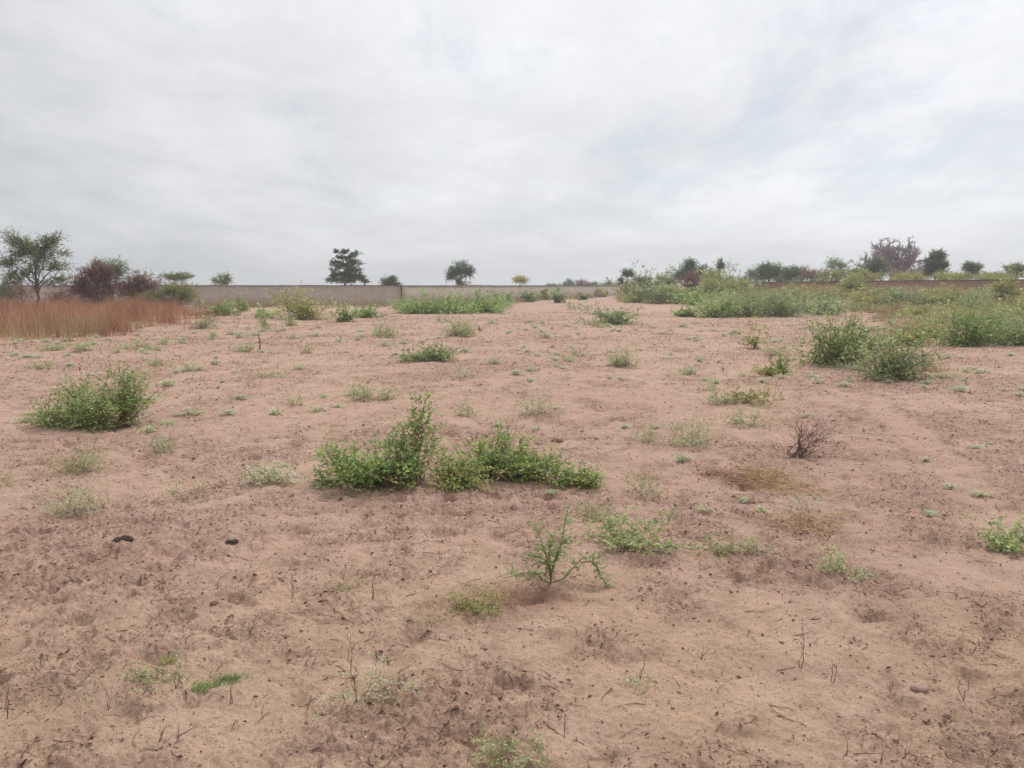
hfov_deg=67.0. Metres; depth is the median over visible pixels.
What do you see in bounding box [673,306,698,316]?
field bush
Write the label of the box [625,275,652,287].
skyline bush
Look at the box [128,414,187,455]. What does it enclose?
weed tuft
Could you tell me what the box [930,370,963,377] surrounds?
weed tuft
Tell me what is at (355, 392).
weed tuft
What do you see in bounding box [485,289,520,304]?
field bush
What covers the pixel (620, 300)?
dry grass
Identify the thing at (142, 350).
sprout
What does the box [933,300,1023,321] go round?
field bush
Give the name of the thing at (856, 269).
skyline bush
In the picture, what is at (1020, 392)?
sprout
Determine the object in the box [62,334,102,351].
weed tuft
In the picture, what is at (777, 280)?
skyline bush
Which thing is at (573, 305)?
weed tuft
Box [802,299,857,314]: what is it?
field bush
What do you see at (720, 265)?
slender tree
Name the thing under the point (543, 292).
field bush
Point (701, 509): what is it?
sprout
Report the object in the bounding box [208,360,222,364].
sprout
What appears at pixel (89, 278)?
purple bush
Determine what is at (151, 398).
sprout
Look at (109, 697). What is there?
dead plant
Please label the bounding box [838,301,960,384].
field bush
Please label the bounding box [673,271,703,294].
purple bush
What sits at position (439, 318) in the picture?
weed tuft
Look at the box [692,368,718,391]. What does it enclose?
weed tuft
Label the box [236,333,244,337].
sprout
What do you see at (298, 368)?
weed tuft
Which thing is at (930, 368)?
grass tuft
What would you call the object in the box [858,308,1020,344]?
dry grass
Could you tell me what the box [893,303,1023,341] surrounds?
undergrowth
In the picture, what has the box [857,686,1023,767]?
straw tuft
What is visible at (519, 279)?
pale tree
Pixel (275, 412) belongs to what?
sprout
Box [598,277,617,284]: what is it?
field bush
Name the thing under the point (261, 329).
weed tuft
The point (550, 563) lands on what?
seedling plant
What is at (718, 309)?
field bush
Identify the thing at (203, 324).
weed tuft
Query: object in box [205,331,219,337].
weed tuft
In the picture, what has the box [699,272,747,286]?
green bush
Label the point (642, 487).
weed tuft
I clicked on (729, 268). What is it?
bare tree
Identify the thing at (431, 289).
block wall
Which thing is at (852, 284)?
olive bush
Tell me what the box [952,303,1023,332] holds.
field bush
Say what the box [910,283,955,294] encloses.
field bush
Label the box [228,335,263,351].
weed tuft
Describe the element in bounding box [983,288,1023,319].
field bush
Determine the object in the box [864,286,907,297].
field bush
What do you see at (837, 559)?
weed tuft
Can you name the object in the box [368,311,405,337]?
weed tuft
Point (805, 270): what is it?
brown bush
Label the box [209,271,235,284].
tree
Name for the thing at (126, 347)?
weed tuft
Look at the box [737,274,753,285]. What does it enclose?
green bush
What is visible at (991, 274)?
skyline bush
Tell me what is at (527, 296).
field bush
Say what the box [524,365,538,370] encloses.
weed tuft
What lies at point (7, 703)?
dead plant
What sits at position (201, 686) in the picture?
grass tuft
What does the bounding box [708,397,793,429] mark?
weed tuft
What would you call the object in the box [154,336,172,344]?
weed tuft
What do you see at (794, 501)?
weed tuft
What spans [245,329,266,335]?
weed tuft
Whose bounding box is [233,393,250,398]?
sprout
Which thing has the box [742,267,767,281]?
skyline bush
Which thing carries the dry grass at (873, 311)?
on the ground at (830, 738)
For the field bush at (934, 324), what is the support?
on the ground at (830, 738)
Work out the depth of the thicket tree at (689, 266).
90.70 m
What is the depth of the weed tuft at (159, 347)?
19.01 m
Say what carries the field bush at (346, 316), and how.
on the ground at (830, 738)
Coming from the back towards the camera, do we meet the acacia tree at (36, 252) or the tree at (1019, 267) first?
the tree at (1019, 267)
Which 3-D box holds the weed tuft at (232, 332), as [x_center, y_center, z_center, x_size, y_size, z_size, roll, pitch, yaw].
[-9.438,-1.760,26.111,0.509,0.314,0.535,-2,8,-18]
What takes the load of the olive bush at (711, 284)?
on the ground at (830, 738)
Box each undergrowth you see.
[389,297,517,313]
[614,287,760,303]
[683,287,856,315]
[849,287,1019,313]
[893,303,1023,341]
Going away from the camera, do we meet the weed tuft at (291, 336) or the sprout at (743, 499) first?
the sprout at (743, 499)
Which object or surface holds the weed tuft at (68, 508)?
on the ground at (830, 738)
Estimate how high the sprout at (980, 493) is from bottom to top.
0.051 m
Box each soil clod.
[210,601,217,605]
[551,439,563,442]
[910,683,928,691]
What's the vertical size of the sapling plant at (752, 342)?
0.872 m
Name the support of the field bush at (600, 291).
on the ground at (830, 738)
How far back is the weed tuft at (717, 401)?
10.46 m
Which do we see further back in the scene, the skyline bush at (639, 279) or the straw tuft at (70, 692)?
the skyline bush at (639, 279)
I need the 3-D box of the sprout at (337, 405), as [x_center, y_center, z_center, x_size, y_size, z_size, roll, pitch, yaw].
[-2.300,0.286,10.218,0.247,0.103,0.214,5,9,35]
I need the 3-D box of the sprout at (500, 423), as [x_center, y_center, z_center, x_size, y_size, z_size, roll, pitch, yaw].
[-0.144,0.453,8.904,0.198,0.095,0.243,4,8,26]
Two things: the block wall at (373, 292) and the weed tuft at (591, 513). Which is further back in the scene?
the block wall at (373, 292)
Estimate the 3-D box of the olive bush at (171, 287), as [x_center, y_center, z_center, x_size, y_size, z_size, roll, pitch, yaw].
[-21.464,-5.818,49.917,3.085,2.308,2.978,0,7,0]
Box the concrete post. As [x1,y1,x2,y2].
[753,276,756,292]
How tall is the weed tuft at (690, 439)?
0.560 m
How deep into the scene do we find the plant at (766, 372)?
13.83 m
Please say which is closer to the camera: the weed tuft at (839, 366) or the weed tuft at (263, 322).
the weed tuft at (839, 366)
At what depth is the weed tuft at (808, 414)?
9.53 m
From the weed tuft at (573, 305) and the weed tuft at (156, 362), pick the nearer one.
the weed tuft at (156, 362)
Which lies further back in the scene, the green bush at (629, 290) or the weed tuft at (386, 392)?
the green bush at (629, 290)
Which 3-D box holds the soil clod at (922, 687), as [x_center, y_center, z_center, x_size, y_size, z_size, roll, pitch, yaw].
[1.623,1.210,3.082,0.073,0.029,0.054,0,7,0]
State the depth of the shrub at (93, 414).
8.92 m
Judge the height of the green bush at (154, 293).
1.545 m
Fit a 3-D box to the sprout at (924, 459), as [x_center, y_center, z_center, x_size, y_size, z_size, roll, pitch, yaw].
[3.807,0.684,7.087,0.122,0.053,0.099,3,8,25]
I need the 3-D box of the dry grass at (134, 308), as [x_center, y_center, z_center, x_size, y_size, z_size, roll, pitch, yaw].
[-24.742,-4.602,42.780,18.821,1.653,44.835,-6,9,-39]
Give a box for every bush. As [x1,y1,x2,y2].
[0,280,22,302]
[2,276,39,303]
[42,287,79,305]
[58,259,129,305]
[112,266,167,302]
[124,289,173,305]
[150,276,201,308]
[190,296,248,315]
[233,293,251,311]
[253,302,284,317]
[265,279,340,319]
[326,301,362,321]
[350,301,387,317]
[379,274,402,284]
[383,287,451,313]
[413,285,485,313]
[442,286,511,312]
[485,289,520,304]
[517,286,539,301]
[540,286,552,299]
[546,287,565,302]
[560,279,576,284]
[572,291,589,299]
[575,278,589,285]
[576,299,646,324]
[586,280,600,285]
[595,285,610,296]
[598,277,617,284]
[609,260,653,295]
[610,279,657,302]
[618,279,647,295]
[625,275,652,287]
[630,272,696,303]
[633,279,658,298]
[643,265,684,289]
[650,281,685,299]
[655,272,680,289]
[667,282,721,304]
[668,288,695,303]
[669,281,756,317]
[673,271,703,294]
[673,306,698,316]
[690,258,734,294]
[695,265,723,281]
[695,278,729,296]
[698,264,784,316]
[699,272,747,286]
[725,277,754,293]
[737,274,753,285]
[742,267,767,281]
[743,278,818,317]
[750,280,832,299]
[770,273,801,281]
[779,263,803,280]
[782,280,902,366]
[782,292,833,312]
[793,269,820,280]
[800,263,816,280]
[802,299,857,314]
[814,267,827,279]
[814,267,846,284]
[821,255,851,280]
[831,316,887,349]
[836,265,863,280]
[836,277,869,291]
[837,274,863,290]
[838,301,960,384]
[843,268,888,280]
[848,282,904,305]
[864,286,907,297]
[872,285,939,305]
[878,316,946,346]
[885,268,931,279]
[891,301,977,338]
[894,301,945,317]
[903,266,933,279]
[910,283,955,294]
[915,292,1020,346]
[916,278,992,303]
[922,268,978,279]
[929,282,1007,309]
[930,302,1023,346]
[932,271,968,279]
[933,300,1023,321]
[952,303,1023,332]
[969,286,1023,296]
[971,270,1019,279]
[975,270,1008,278]
[978,262,1023,302]
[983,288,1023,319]
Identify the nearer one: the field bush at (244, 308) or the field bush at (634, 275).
the field bush at (244, 308)
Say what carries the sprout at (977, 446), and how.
on the ground at (830, 738)
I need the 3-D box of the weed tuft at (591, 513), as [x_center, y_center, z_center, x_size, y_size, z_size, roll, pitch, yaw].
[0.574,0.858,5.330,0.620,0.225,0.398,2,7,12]
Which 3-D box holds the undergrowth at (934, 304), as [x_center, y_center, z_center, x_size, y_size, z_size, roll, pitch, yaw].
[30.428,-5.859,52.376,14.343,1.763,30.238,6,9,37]
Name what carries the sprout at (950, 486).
on the ground at (830, 738)
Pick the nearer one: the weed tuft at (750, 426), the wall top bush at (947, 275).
the weed tuft at (750, 426)
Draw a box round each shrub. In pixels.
[16,352,166,433]
[291,389,447,494]
[388,340,467,362]
[449,413,608,491]
[715,379,784,406]
[775,411,846,461]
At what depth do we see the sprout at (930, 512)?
5.44 m
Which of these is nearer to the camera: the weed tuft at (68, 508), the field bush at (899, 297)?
the weed tuft at (68, 508)
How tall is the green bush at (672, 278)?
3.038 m
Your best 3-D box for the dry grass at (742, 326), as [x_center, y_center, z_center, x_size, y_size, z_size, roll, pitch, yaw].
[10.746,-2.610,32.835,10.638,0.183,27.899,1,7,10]
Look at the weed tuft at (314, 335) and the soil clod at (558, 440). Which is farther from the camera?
the weed tuft at (314, 335)
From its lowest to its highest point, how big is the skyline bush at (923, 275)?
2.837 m
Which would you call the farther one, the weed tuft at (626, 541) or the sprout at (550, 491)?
the sprout at (550, 491)
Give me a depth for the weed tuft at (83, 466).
6.76 m
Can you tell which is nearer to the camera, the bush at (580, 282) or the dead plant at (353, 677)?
the dead plant at (353, 677)
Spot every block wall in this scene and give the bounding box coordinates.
[0,285,400,304]
[402,285,631,302]
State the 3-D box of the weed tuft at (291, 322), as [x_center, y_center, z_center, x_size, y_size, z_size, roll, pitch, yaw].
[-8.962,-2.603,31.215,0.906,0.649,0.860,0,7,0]
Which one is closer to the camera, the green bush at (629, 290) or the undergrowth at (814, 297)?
the undergrowth at (814, 297)
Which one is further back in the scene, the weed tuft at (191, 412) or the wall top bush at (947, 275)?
the wall top bush at (947, 275)
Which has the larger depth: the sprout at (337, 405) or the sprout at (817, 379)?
the sprout at (817, 379)
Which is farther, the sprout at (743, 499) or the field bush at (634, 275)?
the field bush at (634, 275)
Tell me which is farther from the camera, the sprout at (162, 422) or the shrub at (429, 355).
the shrub at (429, 355)
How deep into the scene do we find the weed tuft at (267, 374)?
13.57 m
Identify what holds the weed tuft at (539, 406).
on the ground at (830, 738)
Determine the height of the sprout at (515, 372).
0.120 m
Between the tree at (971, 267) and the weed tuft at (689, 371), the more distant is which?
the tree at (971, 267)
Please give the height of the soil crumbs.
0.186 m
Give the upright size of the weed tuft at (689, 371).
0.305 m
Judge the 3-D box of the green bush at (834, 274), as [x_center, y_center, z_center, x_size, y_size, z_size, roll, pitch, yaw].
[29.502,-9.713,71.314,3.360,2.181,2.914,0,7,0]
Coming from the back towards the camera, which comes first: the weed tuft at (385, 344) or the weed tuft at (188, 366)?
the weed tuft at (385, 344)
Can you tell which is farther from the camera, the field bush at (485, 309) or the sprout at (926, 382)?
the field bush at (485, 309)
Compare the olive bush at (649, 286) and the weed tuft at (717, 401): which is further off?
the olive bush at (649, 286)
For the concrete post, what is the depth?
74.74 m
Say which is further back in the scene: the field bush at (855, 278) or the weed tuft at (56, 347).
the field bush at (855, 278)
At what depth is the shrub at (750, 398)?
10.54 m
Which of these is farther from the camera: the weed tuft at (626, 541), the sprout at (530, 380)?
the sprout at (530, 380)
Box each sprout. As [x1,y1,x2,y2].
[21,353,34,357]
[131,425,157,433]
[137,347,148,352]
[147,394,162,402]
[152,416,174,425]
[160,379,176,385]
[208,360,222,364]
[219,407,236,413]
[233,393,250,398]
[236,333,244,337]
[267,406,284,415]
[278,462,290,467]
[305,404,325,411]
[329,402,346,407]
[492,419,508,426]
[511,370,524,374]
[524,376,535,382]
[544,489,560,494]
[648,424,666,428]
[692,505,714,512]
[734,496,758,502]
[755,505,770,513]
[758,376,766,382]
[812,375,823,383]
[834,381,852,386]
[919,378,934,383]
[920,455,933,460]
[920,509,947,515]
[939,480,961,489]
[947,383,971,392]
[961,366,971,371]
[965,443,983,448]
[968,488,992,496]
[1004,352,1016,355]
[1008,391,1023,395]
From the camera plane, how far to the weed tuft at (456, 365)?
13.25 m
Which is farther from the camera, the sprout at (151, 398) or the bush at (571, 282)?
the bush at (571, 282)
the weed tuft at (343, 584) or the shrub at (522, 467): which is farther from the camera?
the shrub at (522, 467)
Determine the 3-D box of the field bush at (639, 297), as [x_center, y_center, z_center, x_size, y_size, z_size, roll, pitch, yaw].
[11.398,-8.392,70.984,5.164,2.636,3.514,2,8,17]
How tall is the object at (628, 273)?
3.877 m
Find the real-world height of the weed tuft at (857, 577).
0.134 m
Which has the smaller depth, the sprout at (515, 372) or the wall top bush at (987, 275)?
the sprout at (515, 372)
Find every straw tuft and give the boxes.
[0,666,147,735]
[694,463,772,493]
[724,460,841,506]
[744,471,804,486]
[750,509,856,539]
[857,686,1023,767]
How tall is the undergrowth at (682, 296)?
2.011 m
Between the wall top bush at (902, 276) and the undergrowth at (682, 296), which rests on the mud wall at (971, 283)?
the wall top bush at (902, 276)
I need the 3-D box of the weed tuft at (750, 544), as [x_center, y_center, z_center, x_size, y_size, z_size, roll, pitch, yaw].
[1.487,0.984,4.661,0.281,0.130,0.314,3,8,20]
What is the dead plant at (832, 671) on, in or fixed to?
on the ground at (830, 738)
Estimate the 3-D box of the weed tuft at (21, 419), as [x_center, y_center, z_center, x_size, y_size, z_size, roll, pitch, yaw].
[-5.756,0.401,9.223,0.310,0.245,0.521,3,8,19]
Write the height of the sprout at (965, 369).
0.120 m
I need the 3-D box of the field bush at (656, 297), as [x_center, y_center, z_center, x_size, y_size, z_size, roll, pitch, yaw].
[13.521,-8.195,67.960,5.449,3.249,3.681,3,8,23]
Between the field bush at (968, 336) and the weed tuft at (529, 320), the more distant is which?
the weed tuft at (529, 320)
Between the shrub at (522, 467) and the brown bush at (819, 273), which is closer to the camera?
the shrub at (522, 467)
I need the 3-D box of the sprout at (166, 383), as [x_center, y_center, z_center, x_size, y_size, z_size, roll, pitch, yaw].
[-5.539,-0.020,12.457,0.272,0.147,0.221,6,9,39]
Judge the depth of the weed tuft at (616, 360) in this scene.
15.39 m
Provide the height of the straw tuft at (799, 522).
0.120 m
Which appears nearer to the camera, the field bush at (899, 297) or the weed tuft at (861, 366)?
the weed tuft at (861, 366)
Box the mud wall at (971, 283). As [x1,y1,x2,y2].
[756,279,1023,290]
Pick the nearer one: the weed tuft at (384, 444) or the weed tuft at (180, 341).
the weed tuft at (384, 444)
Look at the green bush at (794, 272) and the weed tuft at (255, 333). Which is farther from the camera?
the green bush at (794, 272)
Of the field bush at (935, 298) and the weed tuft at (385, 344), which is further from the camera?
the field bush at (935, 298)
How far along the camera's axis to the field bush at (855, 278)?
65.70 m
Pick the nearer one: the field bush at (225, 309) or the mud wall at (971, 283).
the field bush at (225, 309)
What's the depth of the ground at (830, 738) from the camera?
4.43 m
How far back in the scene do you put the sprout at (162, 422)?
9.15 m
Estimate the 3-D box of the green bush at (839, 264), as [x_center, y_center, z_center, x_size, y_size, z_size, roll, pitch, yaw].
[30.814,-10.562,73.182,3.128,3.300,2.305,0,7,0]
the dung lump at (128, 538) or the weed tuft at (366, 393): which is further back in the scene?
the weed tuft at (366, 393)
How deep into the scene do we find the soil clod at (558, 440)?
8.06 m
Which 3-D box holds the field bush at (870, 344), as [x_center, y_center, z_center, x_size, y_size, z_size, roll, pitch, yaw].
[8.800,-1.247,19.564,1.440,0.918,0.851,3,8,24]
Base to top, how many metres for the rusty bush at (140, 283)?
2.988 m
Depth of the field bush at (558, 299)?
70.96 m
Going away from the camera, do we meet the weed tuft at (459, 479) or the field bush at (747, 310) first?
the weed tuft at (459, 479)
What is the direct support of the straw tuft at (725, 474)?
on the ground at (830, 738)
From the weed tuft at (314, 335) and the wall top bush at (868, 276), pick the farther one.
the wall top bush at (868, 276)
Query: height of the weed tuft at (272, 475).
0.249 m
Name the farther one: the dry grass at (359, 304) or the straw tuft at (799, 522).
the dry grass at (359, 304)
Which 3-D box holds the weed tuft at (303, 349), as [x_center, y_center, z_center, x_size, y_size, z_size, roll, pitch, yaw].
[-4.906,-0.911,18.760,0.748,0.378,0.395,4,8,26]
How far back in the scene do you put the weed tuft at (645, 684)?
3.10 m
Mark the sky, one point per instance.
(254, 141)
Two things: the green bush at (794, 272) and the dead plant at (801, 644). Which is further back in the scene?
the green bush at (794, 272)
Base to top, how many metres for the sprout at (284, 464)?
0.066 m
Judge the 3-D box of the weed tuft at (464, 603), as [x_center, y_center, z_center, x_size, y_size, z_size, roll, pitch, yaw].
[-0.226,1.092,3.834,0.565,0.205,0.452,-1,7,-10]
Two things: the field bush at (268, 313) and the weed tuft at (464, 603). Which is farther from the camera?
the field bush at (268, 313)
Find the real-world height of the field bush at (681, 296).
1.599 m
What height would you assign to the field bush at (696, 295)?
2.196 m
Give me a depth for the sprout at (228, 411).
9.68 m
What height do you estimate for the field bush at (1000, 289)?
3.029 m
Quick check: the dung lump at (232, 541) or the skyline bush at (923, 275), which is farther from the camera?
the skyline bush at (923, 275)
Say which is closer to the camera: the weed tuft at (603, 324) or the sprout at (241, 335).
the sprout at (241, 335)
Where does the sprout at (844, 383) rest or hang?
on the ground at (830, 738)
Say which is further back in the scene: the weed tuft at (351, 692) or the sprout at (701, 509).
the sprout at (701, 509)
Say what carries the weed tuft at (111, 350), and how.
on the ground at (830, 738)
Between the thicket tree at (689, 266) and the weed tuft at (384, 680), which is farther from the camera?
the thicket tree at (689, 266)
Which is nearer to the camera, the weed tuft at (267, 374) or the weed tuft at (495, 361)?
the weed tuft at (267, 374)
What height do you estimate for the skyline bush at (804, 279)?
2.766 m
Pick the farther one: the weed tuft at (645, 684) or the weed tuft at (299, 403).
the weed tuft at (299, 403)
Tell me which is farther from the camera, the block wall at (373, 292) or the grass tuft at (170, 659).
the block wall at (373, 292)
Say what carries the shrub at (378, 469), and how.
on the ground at (830, 738)
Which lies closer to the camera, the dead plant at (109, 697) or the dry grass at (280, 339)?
the dead plant at (109, 697)
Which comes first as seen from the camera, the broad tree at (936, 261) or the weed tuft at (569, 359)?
the weed tuft at (569, 359)
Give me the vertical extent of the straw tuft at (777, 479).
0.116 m
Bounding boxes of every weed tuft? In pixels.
[0,440,45,486]
[8,408,48,423]
[16,454,111,520]
[24,357,59,368]
[32,333,81,350]
[43,432,118,474]
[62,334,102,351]
[107,342,126,352]
[121,341,130,348]
[121,650,189,693]
[126,335,155,349]
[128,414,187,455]
[134,345,173,365]
[153,343,163,350]
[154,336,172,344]
[156,463,210,503]
[169,360,204,372]
[169,407,211,417]
[173,337,186,343]
[188,311,217,328]
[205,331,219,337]
[225,328,237,334]
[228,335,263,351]
[228,457,299,486]
[238,368,290,378]
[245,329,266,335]
[253,304,275,328]
[257,325,269,331]
[281,312,299,325]
[284,383,305,405]
[287,333,302,338]
[291,364,307,369]
[291,681,371,725]
[300,340,318,353]
[305,332,327,336]
[322,576,362,591]
[329,632,426,713]
[331,368,397,402]
[343,386,369,395]
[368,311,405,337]
[370,328,381,335]
[371,376,407,399]
[372,437,399,447]
[375,338,391,346]
[411,572,519,630]
[417,435,497,495]
[433,306,450,321]
[440,306,483,336]
[441,381,483,418]
[443,362,482,380]
[461,595,518,618]
[469,722,555,767]
[481,355,504,364]
[487,318,499,323]
[509,543,578,567]
[513,376,566,417]
[521,317,537,322]
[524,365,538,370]
[537,329,552,337]
[550,494,637,525]
[552,501,714,557]
[562,354,574,361]
[563,295,599,309]
[566,342,594,355]
[586,318,611,327]
[599,338,642,367]
[617,414,684,446]
[618,670,661,693]
[621,448,676,501]
[623,465,663,479]
[648,502,688,518]
[649,398,730,448]
[670,452,692,462]
[672,362,698,374]
[677,321,689,326]
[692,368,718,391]
[694,376,744,405]
[699,523,753,557]
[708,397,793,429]
[726,327,742,333]
[734,535,778,558]
[762,339,790,355]
[763,371,794,400]
[776,491,839,512]
[793,411,816,416]
[810,543,854,575]
[825,359,850,368]
[838,563,882,582]
[843,359,873,371]
[868,374,891,380]
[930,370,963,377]
[960,502,1023,555]
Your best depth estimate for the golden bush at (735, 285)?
71.21 m
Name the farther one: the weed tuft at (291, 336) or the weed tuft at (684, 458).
the weed tuft at (291, 336)
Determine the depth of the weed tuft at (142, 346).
19.16 m
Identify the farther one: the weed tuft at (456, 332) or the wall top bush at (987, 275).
the wall top bush at (987, 275)
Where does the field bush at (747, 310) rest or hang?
on the ground at (830, 738)
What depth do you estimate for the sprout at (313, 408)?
9.92 m
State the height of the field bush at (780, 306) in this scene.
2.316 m
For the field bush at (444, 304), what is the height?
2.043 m
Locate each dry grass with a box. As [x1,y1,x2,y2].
[0,288,231,337]
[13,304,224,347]
[76,317,522,375]
[186,290,602,308]
[611,283,866,301]
[640,312,849,345]
[760,281,1023,298]
[836,286,1023,317]
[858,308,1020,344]
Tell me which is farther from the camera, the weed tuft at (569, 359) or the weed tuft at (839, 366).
the weed tuft at (569, 359)
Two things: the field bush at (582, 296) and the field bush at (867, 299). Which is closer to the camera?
the field bush at (867, 299)
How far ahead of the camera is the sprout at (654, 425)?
8.92 m
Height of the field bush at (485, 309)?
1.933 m
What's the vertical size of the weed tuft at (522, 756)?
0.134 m
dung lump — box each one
[112,535,133,542]
[225,539,238,542]
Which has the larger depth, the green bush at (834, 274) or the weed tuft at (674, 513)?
the green bush at (834, 274)
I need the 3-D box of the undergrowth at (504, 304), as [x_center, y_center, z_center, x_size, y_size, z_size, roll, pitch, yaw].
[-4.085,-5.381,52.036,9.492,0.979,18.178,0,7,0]
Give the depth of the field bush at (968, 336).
20.50 m
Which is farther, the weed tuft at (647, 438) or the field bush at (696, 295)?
the field bush at (696, 295)
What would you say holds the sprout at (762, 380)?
on the ground at (830, 738)
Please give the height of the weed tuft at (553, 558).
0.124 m
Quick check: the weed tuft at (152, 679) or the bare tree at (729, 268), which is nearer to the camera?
the weed tuft at (152, 679)
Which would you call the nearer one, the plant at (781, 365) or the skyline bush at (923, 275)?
the plant at (781, 365)
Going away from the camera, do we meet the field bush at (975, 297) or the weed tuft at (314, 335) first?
the weed tuft at (314, 335)
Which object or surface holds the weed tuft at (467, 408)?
on the ground at (830, 738)
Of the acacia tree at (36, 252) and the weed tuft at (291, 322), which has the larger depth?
the acacia tree at (36, 252)
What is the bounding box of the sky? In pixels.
[0,0,1023,285]
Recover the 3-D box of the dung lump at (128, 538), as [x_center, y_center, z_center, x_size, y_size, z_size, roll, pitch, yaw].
[-2.432,0.976,4.841,0.128,0.064,0.079,0,7,0]
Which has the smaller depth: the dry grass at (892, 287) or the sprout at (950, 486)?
the sprout at (950, 486)
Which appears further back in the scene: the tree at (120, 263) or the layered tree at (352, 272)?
the layered tree at (352, 272)
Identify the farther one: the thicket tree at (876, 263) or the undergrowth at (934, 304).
the thicket tree at (876, 263)
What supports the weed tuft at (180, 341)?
on the ground at (830, 738)
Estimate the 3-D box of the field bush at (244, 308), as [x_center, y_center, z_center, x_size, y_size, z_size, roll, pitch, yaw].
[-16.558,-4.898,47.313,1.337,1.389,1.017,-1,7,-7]
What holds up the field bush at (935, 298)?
on the ground at (830, 738)
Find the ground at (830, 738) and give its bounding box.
[0,286,1023,767]
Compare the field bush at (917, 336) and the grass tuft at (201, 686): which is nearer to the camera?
the grass tuft at (201, 686)
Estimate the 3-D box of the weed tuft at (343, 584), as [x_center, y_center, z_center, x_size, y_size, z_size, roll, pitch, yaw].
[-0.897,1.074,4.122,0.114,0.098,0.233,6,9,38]
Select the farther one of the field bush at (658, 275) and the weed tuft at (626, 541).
the field bush at (658, 275)
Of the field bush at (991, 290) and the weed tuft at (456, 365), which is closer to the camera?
the weed tuft at (456, 365)
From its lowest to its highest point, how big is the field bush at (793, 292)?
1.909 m
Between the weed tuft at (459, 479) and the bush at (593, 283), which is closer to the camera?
the weed tuft at (459, 479)
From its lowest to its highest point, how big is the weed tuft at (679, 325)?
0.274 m
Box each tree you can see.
[0,227,77,305]
[89,255,131,302]
[158,270,196,304]
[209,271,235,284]
[325,248,372,284]
[444,259,476,284]
[510,274,530,284]
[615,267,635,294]
[666,256,709,280]
[714,257,726,272]
[722,258,735,275]
[752,259,785,281]
[846,235,935,279]
[860,256,892,280]
[922,247,951,279]
[958,260,985,279]
[1001,261,1023,278]
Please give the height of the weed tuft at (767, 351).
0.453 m
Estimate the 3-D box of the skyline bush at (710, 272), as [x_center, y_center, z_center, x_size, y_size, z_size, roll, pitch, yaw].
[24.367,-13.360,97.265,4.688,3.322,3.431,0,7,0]
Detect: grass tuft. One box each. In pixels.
[153,653,182,666]
[171,678,219,693]
[198,670,279,689]
[900,361,958,372]
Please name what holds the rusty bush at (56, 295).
on the ground at (830, 738)
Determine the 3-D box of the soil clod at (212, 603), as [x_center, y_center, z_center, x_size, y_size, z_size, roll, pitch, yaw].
[-1.502,1.105,3.897,0.041,0.024,0.038,3,8,24]
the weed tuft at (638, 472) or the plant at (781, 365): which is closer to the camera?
the weed tuft at (638, 472)
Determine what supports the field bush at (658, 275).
on the ground at (830, 738)
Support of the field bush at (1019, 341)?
on the ground at (830, 738)
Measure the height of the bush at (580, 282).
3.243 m
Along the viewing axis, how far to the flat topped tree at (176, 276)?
59.14 m
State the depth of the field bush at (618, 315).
32.11 m
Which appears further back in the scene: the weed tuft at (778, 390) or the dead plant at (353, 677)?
the weed tuft at (778, 390)
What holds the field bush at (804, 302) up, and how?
on the ground at (830, 738)
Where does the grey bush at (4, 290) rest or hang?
on the ground at (830, 738)
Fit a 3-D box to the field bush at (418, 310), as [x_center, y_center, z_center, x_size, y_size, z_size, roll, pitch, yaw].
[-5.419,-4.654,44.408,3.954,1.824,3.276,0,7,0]
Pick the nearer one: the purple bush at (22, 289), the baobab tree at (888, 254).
the purple bush at (22, 289)
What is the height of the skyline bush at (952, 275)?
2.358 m
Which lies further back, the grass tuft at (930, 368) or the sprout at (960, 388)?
the grass tuft at (930, 368)
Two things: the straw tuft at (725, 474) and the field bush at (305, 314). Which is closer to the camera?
the straw tuft at (725, 474)
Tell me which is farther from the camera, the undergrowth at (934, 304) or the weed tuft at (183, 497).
the undergrowth at (934, 304)
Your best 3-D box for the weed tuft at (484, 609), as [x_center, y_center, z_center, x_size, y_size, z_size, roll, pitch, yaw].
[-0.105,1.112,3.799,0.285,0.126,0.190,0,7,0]
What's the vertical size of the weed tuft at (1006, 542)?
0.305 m
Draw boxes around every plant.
[5,688,10,718]
[104,682,113,709]
[346,633,362,702]
[498,501,614,588]
[736,316,771,348]
[751,364,780,375]
[768,346,794,373]
[798,618,806,668]
[830,656,841,682]
[958,674,970,700]
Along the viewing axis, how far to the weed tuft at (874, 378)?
13.05 m
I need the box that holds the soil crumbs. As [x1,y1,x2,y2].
[0,332,1023,767]
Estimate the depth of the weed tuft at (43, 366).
15.04 m
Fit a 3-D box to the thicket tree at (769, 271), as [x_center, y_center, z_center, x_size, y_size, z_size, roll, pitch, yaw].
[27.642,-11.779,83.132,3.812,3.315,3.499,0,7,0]
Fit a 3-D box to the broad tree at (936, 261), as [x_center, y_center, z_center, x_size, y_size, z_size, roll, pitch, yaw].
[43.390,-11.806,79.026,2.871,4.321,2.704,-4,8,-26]
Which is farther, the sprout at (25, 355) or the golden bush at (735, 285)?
the golden bush at (735, 285)

